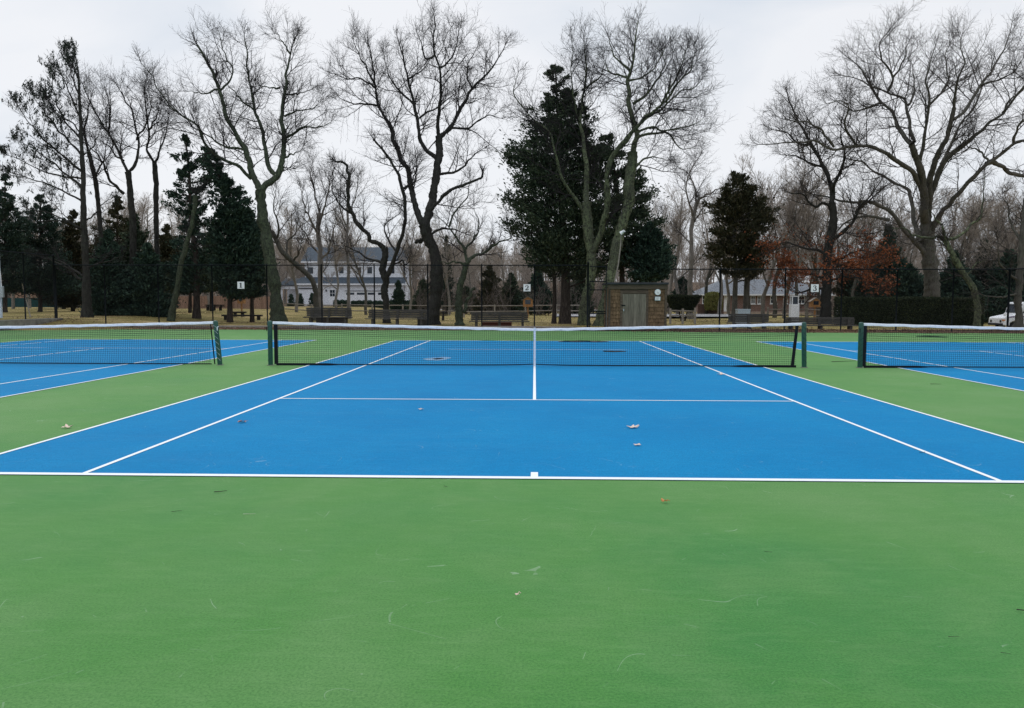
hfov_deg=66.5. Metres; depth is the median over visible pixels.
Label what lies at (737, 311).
storage box
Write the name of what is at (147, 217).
woodland tree
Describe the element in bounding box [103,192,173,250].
woodland tree
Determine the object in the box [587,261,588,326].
fence post
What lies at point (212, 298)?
chain link fence
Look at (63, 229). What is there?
woodland tree
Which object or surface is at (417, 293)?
evergreen tree
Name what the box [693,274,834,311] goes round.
brick house
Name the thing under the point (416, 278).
woodland tree
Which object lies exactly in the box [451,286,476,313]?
evergreen tree
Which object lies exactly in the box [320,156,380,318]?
bare tree
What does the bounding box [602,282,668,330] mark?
shed
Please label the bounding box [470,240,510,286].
woodland tree
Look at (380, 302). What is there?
round shrub
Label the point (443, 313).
bench
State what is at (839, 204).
woodland tree
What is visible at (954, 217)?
woodland tree
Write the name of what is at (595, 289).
gate
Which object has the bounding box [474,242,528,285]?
woodland tree
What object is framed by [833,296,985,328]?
hedge
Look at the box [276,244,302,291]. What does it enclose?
woodland tree
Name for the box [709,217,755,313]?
woodland tree
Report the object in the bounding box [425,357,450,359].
puddle
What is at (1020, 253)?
bare tree
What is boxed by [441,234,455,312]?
evergreen tree
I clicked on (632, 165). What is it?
bare tree
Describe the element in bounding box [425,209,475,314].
woodland tree
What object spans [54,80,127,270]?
bare tree
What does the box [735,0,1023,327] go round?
oak tree
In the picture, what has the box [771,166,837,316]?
woodland tree
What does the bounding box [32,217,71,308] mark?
evergreen tree
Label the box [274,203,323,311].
woodland tree
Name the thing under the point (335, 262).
woodland tree
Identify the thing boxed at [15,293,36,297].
board fence
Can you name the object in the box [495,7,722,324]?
bare tree
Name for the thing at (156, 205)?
bare tree
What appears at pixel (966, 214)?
woodland tree
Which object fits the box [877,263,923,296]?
evergreen tree
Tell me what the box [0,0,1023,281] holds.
sky
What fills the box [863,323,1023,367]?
tennis net
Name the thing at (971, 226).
woodland tree
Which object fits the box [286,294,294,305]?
conical shrub
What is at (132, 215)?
bare tree
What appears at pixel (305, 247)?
woodland tree
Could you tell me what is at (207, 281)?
evergreen tree
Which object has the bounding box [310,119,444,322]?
crooked tree
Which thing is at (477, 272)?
woodland tree
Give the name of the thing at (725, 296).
door
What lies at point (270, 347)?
net post
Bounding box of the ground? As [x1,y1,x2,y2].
[0,279,1014,330]
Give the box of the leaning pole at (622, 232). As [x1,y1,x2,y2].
[614,230,624,281]
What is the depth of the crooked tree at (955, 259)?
45.04 m
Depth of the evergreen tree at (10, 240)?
66.45 m
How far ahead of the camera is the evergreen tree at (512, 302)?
91.23 m
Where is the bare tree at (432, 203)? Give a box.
[312,0,525,324]
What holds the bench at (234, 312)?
on the ground
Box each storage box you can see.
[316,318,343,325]
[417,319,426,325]
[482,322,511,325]
[735,309,750,327]
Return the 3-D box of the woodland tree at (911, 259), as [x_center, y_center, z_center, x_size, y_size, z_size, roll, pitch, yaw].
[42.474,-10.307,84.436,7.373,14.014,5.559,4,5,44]
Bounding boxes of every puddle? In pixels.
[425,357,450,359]
[559,340,607,341]
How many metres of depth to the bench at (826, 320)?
43.98 m
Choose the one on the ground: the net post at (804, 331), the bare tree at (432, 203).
the bare tree at (432, 203)
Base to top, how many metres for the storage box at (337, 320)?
0.493 m
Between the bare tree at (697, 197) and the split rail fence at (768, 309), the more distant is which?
the bare tree at (697, 197)
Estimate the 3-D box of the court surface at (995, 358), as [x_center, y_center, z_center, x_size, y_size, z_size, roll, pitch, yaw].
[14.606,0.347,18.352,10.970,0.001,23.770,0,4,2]
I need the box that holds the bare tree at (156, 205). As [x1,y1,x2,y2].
[103,59,189,264]
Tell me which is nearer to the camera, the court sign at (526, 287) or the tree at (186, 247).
the court sign at (526, 287)
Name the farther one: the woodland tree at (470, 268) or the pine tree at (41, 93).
the woodland tree at (470, 268)
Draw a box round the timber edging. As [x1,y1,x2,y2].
[125,325,573,328]
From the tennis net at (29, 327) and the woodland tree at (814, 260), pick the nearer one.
the tennis net at (29, 327)
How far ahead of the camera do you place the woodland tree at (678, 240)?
79.92 m
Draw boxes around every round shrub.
[356,300,361,306]
[377,300,382,307]
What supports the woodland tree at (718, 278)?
on the ground
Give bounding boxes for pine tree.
[0,37,133,317]
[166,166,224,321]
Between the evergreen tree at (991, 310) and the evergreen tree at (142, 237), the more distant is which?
the evergreen tree at (991, 310)
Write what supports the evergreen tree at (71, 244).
on the ground
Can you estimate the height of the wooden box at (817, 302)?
1.966 m
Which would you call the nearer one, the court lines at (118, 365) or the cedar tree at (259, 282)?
the court lines at (118, 365)
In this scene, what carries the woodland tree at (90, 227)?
on the ground
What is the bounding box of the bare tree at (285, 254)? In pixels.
[254,166,330,320]
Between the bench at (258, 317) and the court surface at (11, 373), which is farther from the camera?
the bench at (258, 317)
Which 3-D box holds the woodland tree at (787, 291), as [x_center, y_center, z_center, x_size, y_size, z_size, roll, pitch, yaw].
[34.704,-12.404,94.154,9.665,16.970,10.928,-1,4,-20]
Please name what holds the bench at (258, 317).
on the ground
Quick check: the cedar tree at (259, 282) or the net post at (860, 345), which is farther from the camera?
the cedar tree at (259, 282)
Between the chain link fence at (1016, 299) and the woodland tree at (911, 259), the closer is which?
the chain link fence at (1016, 299)
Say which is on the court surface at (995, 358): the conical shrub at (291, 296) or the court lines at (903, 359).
the court lines at (903, 359)
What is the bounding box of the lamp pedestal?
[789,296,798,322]
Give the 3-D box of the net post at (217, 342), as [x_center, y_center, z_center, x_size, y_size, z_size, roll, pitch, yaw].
[-7.120,-0.271,18.940,0.228,1.083,0.180,0,4,2]
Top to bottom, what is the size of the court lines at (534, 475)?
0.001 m
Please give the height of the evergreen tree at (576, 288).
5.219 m
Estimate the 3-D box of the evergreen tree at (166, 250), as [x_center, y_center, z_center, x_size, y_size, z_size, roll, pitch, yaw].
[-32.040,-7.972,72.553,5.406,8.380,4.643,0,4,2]
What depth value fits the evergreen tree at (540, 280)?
87.20 m
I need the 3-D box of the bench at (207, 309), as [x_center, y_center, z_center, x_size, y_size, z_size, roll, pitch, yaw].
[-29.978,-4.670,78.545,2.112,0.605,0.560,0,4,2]
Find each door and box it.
[329,289,334,304]
[345,291,382,303]
[622,294,645,329]
[724,295,727,310]
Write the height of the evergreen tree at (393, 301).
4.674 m
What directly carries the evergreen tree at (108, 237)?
on the ground
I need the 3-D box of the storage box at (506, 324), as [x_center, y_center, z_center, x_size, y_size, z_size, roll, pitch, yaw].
[-0.935,-1.816,47.634,1.866,0.260,0.640,0,4,2]
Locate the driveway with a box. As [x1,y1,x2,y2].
[557,314,727,316]
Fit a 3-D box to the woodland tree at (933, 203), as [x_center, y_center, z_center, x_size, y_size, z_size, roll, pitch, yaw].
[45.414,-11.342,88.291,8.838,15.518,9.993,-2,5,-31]
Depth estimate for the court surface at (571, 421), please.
9.63 m
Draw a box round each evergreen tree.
[0,173,37,311]
[3,194,81,311]
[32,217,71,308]
[33,209,95,310]
[75,228,135,315]
[76,195,148,304]
[112,241,185,316]
[117,212,171,288]
[152,223,183,298]
[164,252,217,311]
[200,232,225,310]
[389,280,407,311]
[404,278,430,309]
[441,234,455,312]
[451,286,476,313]
[468,266,512,310]
[500,273,524,310]
[514,270,557,314]
[570,280,596,313]
[667,276,693,313]
[832,258,857,296]
[845,255,874,296]
[867,226,907,297]
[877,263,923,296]
[939,249,985,296]
[947,276,989,297]
[970,239,996,321]
[983,249,1023,301]
[983,285,1012,322]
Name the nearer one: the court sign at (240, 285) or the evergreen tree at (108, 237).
the court sign at (240, 285)
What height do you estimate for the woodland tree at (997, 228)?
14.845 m
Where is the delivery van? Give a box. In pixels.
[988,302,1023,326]
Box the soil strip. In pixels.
[142,328,1021,332]
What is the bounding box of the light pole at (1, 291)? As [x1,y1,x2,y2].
[0,269,3,317]
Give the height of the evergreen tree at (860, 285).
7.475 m
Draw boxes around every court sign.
[237,282,243,288]
[523,284,530,290]
[811,284,818,291]
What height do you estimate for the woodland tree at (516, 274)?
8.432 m
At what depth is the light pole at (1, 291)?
46.71 m
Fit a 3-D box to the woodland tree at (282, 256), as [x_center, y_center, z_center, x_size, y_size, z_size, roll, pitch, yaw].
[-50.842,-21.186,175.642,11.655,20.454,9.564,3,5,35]
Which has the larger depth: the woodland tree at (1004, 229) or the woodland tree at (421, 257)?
the woodland tree at (421, 257)
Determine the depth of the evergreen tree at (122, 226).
76.06 m
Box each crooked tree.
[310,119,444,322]
[420,153,547,325]
[866,159,1009,326]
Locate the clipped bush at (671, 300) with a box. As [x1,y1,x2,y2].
[667,293,702,320]
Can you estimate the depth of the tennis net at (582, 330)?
18.71 m
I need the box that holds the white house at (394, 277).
[281,247,413,305]
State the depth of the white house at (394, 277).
152.55 m
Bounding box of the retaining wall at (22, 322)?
[0,318,62,330]
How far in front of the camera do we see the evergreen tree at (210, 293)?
75.97 m
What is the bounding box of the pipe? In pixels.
[606,284,609,330]
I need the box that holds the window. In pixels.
[751,296,755,304]
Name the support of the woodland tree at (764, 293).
on the ground
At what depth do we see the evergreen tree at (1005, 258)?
77.91 m
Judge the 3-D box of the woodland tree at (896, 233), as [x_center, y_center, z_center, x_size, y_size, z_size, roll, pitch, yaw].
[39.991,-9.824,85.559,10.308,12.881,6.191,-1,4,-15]
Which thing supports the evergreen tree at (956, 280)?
on the ground
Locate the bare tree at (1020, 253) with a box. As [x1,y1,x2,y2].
[950,171,1023,326]
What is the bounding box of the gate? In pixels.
[589,265,606,326]
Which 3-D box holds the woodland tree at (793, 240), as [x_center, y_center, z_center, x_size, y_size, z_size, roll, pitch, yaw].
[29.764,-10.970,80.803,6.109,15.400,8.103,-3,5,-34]
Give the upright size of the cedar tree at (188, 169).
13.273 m
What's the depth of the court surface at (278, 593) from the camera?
4.44 m
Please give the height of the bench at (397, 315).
1.048 m
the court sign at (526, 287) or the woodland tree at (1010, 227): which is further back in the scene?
the woodland tree at (1010, 227)
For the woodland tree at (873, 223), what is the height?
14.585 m
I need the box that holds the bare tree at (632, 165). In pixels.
[568,1,731,325]
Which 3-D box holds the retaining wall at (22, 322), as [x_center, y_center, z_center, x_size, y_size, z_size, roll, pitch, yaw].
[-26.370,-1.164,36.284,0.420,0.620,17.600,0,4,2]
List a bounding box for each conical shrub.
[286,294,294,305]
[298,293,303,305]
[309,292,312,304]
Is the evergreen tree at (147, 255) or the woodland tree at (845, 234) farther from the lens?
the woodland tree at (845, 234)
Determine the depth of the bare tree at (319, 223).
67.67 m
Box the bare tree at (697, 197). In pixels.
[639,136,731,318]
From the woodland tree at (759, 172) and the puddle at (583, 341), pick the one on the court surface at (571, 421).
the puddle at (583, 341)
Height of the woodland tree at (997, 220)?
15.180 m
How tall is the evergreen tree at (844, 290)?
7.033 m
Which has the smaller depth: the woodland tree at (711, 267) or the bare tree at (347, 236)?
the bare tree at (347, 236)
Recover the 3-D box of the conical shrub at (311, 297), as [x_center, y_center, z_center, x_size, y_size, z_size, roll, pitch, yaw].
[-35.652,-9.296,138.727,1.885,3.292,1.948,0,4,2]
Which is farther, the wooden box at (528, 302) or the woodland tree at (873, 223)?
the woodland tree at (873, 223)
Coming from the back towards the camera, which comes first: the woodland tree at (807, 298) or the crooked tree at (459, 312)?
the woodland tree at (807, 298)
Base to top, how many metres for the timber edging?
0.203 m
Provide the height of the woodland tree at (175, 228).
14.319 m
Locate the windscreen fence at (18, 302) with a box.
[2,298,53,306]
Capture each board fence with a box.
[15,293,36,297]
[176,296,269,308]
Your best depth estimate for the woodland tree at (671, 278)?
94.99 m
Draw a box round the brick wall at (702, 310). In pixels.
[697,304,723,313]
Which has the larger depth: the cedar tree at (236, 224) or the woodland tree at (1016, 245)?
the woodland tree at (1016, 245)
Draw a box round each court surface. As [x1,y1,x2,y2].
[0,329,1023,707]
[0,339,314,397]
[0,340,1023,482]
[755,341,1023,390]
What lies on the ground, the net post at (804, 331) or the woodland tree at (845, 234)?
the woodland tree at (845, 234)
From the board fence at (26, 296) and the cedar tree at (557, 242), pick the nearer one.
the cedar tree at (557, 242)
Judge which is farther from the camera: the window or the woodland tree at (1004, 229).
the window
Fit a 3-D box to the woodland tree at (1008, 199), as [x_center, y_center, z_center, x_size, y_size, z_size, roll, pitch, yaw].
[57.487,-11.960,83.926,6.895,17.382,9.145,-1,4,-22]
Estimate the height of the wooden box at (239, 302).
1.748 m
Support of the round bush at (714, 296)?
on the ground
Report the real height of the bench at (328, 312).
1.140 m
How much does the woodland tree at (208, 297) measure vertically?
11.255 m
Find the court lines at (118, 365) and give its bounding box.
[0,339,313,396]
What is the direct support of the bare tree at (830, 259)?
on the ground
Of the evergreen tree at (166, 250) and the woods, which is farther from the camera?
the woods
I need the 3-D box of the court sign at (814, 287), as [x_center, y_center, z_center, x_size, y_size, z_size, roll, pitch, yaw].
[15.774,-3.431,40.657,0.400,0.400,0.024,0,4,2]
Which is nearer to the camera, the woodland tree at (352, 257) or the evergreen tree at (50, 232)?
the evergreen tree at (50, 232)
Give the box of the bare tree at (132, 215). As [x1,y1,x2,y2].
[62,54,181,277]
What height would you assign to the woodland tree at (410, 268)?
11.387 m
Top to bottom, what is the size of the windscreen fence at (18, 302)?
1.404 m
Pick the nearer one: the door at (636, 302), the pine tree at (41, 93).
the door at (636, 302)
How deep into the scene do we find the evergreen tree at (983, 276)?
81.77 m
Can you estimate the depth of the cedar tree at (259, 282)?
57.20 m
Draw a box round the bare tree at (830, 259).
[744,71,906,317]
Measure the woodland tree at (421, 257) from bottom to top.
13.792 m
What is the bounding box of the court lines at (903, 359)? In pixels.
[756,341,1023,390]
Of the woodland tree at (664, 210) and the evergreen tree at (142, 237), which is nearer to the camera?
the evergreen tree at (142, 237)
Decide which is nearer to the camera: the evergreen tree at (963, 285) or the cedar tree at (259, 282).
the cedar tree at (259, 282)
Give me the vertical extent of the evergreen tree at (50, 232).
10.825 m
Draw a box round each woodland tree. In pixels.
[0,205,59,307]
[9,199,59,308]
[34,211,94,306]
[76,209,106,307]
[87,195,153,246]
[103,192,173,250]
[118,193,175,247]
[164,191,204,248]
[173,215,209,308]
[269,217,300,302]
[273,231,325,276]
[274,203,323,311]
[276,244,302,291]
[307,225,346,307]
[328,202,374,314]
[388,217,436,308]
[412,247,423,292]
[413,246,430,283]
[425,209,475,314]
[426,244,466,297]
[450,246,494,312]
[455,243,503,289]
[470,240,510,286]
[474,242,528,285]
[497,257,522,286]
[639,193,697,313]
[652,197,679,247]
[658,184,716,313]
[688,154,756,313]
[688,177,759,313]
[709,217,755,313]
[737,152,799,313]
[757,138,837,317]
[758,173,836,313]
[758,179,823,295]
[765,179,838,317]
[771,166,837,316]
[800,197,856,316]
[814,187,882,287]
[826,187,897,254]
[849,181,904,296]
[852,207,932,260]
[867,198,937,268]
[877,186,958,261]
[933,185,993,264]
[935,179,1000,267]
[946,190,1021,267]
[946,192,1019,285]
[957,203,1020,263]
[964,179,1019,259]
[972,195,1022,252]
[989,196,1022,248]
[995,178,1022,234]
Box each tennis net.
[0,321,214,363]
[273,322,801,367]
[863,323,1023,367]
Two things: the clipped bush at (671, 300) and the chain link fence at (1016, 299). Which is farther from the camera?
the clipped bush at (671, 300)
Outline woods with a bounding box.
[2,221,975,300]
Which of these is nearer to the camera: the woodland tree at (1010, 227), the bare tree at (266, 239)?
the bare tree at (266, 239)
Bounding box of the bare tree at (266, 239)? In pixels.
[124,0,349,324]
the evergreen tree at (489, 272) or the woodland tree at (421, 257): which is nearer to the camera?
the evergreen tree at (489, 272)
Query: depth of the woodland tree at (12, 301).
91.40 m
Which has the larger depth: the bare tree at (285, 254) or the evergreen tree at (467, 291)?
the evergreen tree at (467, 291)
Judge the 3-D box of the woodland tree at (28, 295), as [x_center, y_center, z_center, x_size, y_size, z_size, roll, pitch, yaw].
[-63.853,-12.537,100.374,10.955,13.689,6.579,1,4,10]
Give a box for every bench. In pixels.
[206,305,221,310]
[221,315,261,319]
[233,311,246,316]
[303,307,352,323]
[365,309,426,325]
[439,311,448,319]
[469,312,529,325]
[727,314,768,328]
[785,317,858,328]
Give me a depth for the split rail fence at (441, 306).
74.03 m
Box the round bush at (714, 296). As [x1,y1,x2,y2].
[704,291,722,310]
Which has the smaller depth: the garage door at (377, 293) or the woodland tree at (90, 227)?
the woodland tree at (90, 227)
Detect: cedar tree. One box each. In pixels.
[160,133,213,318]
[194,145,280,321]
[232,207,265,321]
[493,64,645,323]
[596,131,670,281]
[620,220,678,281]
[693,170,784,313]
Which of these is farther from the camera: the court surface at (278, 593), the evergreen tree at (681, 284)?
the evergreen tree at (681, 284)
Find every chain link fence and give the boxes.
[0,250,55,319]
[54,263,586,327]
[670,267,1010,331]
[1008,268,1023,330]
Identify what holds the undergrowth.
on the ground
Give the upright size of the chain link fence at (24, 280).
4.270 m
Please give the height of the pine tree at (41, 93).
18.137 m
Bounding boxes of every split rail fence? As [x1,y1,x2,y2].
[283,303,578,317]
[669,308,695,323]
[767,307,834,321]
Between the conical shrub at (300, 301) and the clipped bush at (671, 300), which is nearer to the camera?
the clipped bush at (671, 300)
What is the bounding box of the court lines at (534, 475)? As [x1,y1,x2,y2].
[0,340,1023,482]
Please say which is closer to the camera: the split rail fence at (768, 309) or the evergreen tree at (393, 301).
the split rail fence at (768, 309)
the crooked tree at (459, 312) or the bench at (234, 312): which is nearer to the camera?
the crooked tree at (459, 312)
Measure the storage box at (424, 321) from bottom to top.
0.528 m
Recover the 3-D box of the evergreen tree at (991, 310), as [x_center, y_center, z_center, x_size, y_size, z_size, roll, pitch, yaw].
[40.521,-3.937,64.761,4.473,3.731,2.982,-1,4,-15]
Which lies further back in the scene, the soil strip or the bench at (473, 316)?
the bench at (473, 316)
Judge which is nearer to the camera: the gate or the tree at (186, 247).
the gate
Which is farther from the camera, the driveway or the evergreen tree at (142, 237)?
the driveway
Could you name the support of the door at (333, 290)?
in the white house at (394, 277)
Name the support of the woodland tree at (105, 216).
on the ground
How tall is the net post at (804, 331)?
1.083 m
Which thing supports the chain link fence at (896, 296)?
on the soil strip
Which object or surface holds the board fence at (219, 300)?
on the ground
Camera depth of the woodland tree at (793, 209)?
79.88 m
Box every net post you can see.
[213,320,223,364]
[266,321,272,365]
[800,322,807,367]
[856,322,863,367]
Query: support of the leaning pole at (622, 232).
on the soil strip
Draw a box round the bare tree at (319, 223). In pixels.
[287,138,354,306]
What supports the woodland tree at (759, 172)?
on the ground
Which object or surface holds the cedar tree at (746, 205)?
on the ground
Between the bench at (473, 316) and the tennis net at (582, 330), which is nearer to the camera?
the tennis net at (582, 330)
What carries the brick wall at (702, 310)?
on the ground
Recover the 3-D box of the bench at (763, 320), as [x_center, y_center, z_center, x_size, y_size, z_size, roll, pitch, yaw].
[13.639,-1.886,44.880,2.503,0.852,0.560,0,4,2]
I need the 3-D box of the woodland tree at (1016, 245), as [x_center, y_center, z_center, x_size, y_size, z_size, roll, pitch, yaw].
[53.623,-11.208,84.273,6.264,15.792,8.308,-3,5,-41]
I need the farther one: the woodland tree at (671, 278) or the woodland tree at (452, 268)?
the woodland tree at (452, 268)
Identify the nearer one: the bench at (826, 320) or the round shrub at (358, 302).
the bench at (826, 320)
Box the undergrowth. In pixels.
[2,267,988,321]
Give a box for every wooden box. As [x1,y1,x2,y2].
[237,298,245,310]
[523,297,532,317]
[808,298,820,316]
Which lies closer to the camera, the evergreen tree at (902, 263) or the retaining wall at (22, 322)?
the retaining wall at (22, 322)

